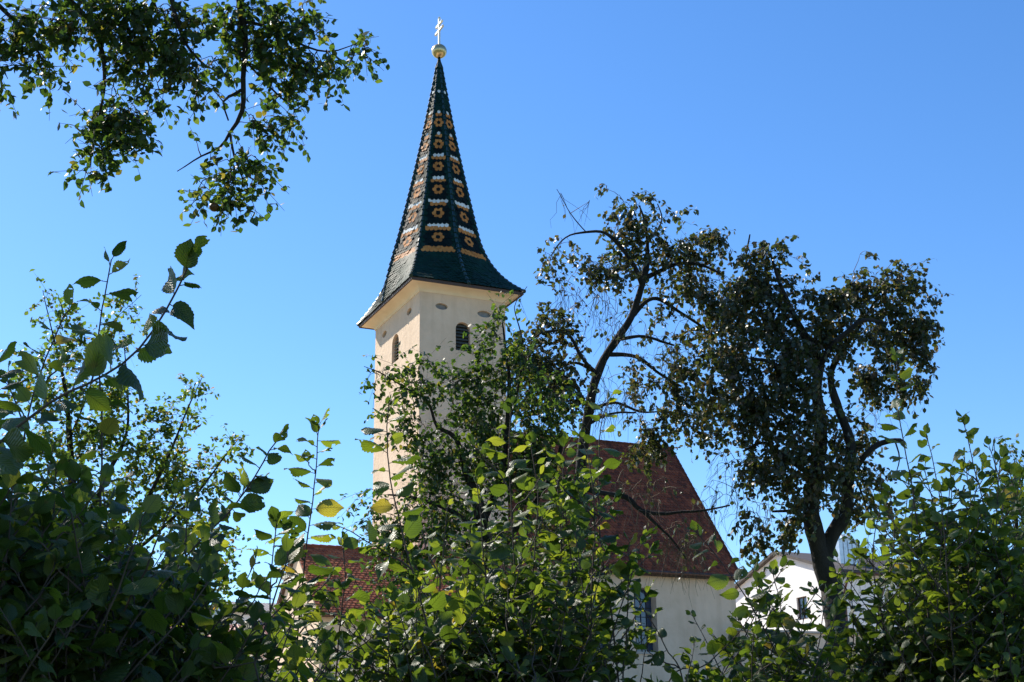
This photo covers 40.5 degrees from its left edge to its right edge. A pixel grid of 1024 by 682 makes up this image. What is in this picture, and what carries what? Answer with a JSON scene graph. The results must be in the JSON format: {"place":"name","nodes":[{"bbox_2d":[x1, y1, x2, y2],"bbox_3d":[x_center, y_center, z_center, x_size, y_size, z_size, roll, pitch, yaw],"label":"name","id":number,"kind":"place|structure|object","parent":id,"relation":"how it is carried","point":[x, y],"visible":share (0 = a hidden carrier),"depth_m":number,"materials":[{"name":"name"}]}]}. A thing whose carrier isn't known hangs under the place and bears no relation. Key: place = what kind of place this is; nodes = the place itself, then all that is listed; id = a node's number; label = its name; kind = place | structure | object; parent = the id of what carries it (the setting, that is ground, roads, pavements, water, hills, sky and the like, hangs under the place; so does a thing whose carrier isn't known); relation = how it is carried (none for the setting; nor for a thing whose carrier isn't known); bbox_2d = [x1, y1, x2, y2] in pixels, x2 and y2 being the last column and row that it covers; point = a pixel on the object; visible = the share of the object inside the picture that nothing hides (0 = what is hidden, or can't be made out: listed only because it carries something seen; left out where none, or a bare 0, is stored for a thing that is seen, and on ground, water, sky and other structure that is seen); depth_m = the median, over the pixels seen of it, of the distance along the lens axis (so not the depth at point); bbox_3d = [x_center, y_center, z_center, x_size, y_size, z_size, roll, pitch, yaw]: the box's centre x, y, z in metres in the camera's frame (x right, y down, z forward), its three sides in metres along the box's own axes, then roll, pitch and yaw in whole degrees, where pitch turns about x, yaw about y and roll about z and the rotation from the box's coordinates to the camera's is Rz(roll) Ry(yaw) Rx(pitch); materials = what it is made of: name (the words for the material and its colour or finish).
{"place":"outdoors","nodes":[
{"label":"outdoors","id":0,"kind":"place"},
{"bbox_2d":[210,601,275,624],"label":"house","id":1,"kind":"structure","parent":0,"point":[265,607],"depth_m":106.45,"materials":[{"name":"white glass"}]},
{"bbox_2d":[0,0,1023,604],"label":"sky","id":2,"kind":"structure","parent":0,"point":[890,129],"materials":[{"name":"blue"}]},
{"bbox_3d":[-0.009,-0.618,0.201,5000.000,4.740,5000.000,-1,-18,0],"label":"ground","id":3,"kind":"structure","parent":0,"visible":0},
{"bbox_2d":[0,235,253,681],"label":"hedge shrub","id":4,"kind":"object","parent":3,"relation":"on","point":[45,629],"visible":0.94,"depth_m":2.37,"materials":[{"name":"green plant"}]},
{"bbox_2d":[0,269,256,614],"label":"plum tree","id":5,"kind":"object","parent":3,"relation":"on","point":[92,435],"visible":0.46,"depth_m":16.99,"materials":[{"name":"green plant"}]},
{"bbox_2d":[0,0,389,232],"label":"apple tree","id":6,"kind":"object","parent":3,"relation":"on","point":[114,126],"visible":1,"depth_m":11.49,"materials":[{"name":"green plant"}]},
{"bbox_2d":[44,424,346,681],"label":"hedge shrub","id":7,"kind":"object","parent":3,"relation":"on","point":[225,649],"visible":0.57,"depth_m":2.68,"materials":[{"name":"green plant"}]},
{"bbox_2d":[230,408,399,681],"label":"hedge shrub","id":8,"kind":"object","parent":3,"relation":"on","point":[330,508],"visible":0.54,"depth_m":3.50,"materials":[{"name":"green plant"}]},
{"bbox_2d":[246,392,612,681],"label":"hedge shrub","id":9,"kind":"object","parent":3,"relation":"on","point":[426,650],"visible":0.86,"depth_m":3.52,"materials":[{"name":"green plant"}]},
{"bbox_2d":[337,287,611,623],"bbox_3d":[-0.454,3.298,16.605,3.423,7.840,1.954,-1,-18,0],"label":"apple tree","id":10,"kind":"object","parent":3,"relation":"on","point":[551,419],"visible":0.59,"depth_m":16.91,"materials":[{"name":"green plant"}]},
{"bbox_2d":[267,17,741,681],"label":"church","id":11,"kind":"structure","parent":3,"relation":"on","point":[443,277],"depth_m":67.58,"materials":[{"name":"paint"}]},
{"bbox_2d":[368,389,661,681],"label":"hedge shrub","id":12,"kind":"object","parent":3,"relation":"on","point":[528,612],"visible":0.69,"depth_m":3.90,"materials":[{"name":"green plant"}]},
{"bbox_2d":[488,183,765,620],"bbox_3d":[1.778,2.892,19.380,4.162,10.299,2.509,-1,-18,0],"label":"pear tree","id":13,"kind":"object","parent":3,"relation":"on","point":[691,258],"visible":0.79,"depth_m":20.08,"materials":[{"name":"green plant"}]},
{"bbox_2d":[606,531,743,681],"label":"hedge shrub","id":14,"kind":"object","parent":3,"relation":"on","point":[661,633],"visible":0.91,"depth_m":3.97,"materials":[{"name":"green plant"}]},
{"bbox_2d":[664,520,850,681],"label":"hedge shrub","id":15,"kind":"object","parent":3,"relation":"on","point":[789,654],"visible":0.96,"depth_m":4.12,"materials":[{"name":"green plant"}]},
{"bbox_2d":[735,628,868,679],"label":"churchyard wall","id":16,"kind":"structure","parent":3,"relation":"on","point":[816,634],"depth_m":68.10,"materials":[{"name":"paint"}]},
{"bbox_2d":[686,234,952,679],"bbox_3d":[4.236,3.053,18.357,3.704,9.254,2.214,3,-18,-12],"label":"pear tree","id":17,"kind":"object","parent":3,"relation":"on","point":[755,289],"visible":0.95,"depth_m":18.91,"materials":[{"name":"green plant"}]},
{"bbox_2d":[735,534,992,644],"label":"house","id":18,"kind":"structure","parent":3,"relation":"on","point":[799,573],"depth_m":81.25,"materials":[{"name":"white paint"}]},
{"bbox_2d":[774,347,965,681],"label":"hedge shrub","id":19,"kind":"object","parent":3,"relation":"on","point":[884,580],"visible":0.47,"depth_m":4.33,"materials":[{"name":"green plant"}]},
{"bbox_2d":[789,409,1023,681],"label":"hedge shrub","id":20,"kind":"object","parent":3,"relation":"on","point":[989,646],"visible":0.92,"depth_m":4.23,"materials":[{"name":"green plant"}]},
{"bbox_2d":[968,433,1023,546],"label":"tree","id":21,"kind":"object","parent":3,"relation":"on","point":[1015,451],"visible":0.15,"depth_m":25.96,"materials":[{"name":"green plant"}]},
{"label":"churchyard path","id":22,"kind":"structure","parent":0,"visible":0},
{"bbox_2d":[171,624,266,676],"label":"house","id":23,"kind":"structure","parent":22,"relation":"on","point":[238,626],"depth_m":73.28,"materials":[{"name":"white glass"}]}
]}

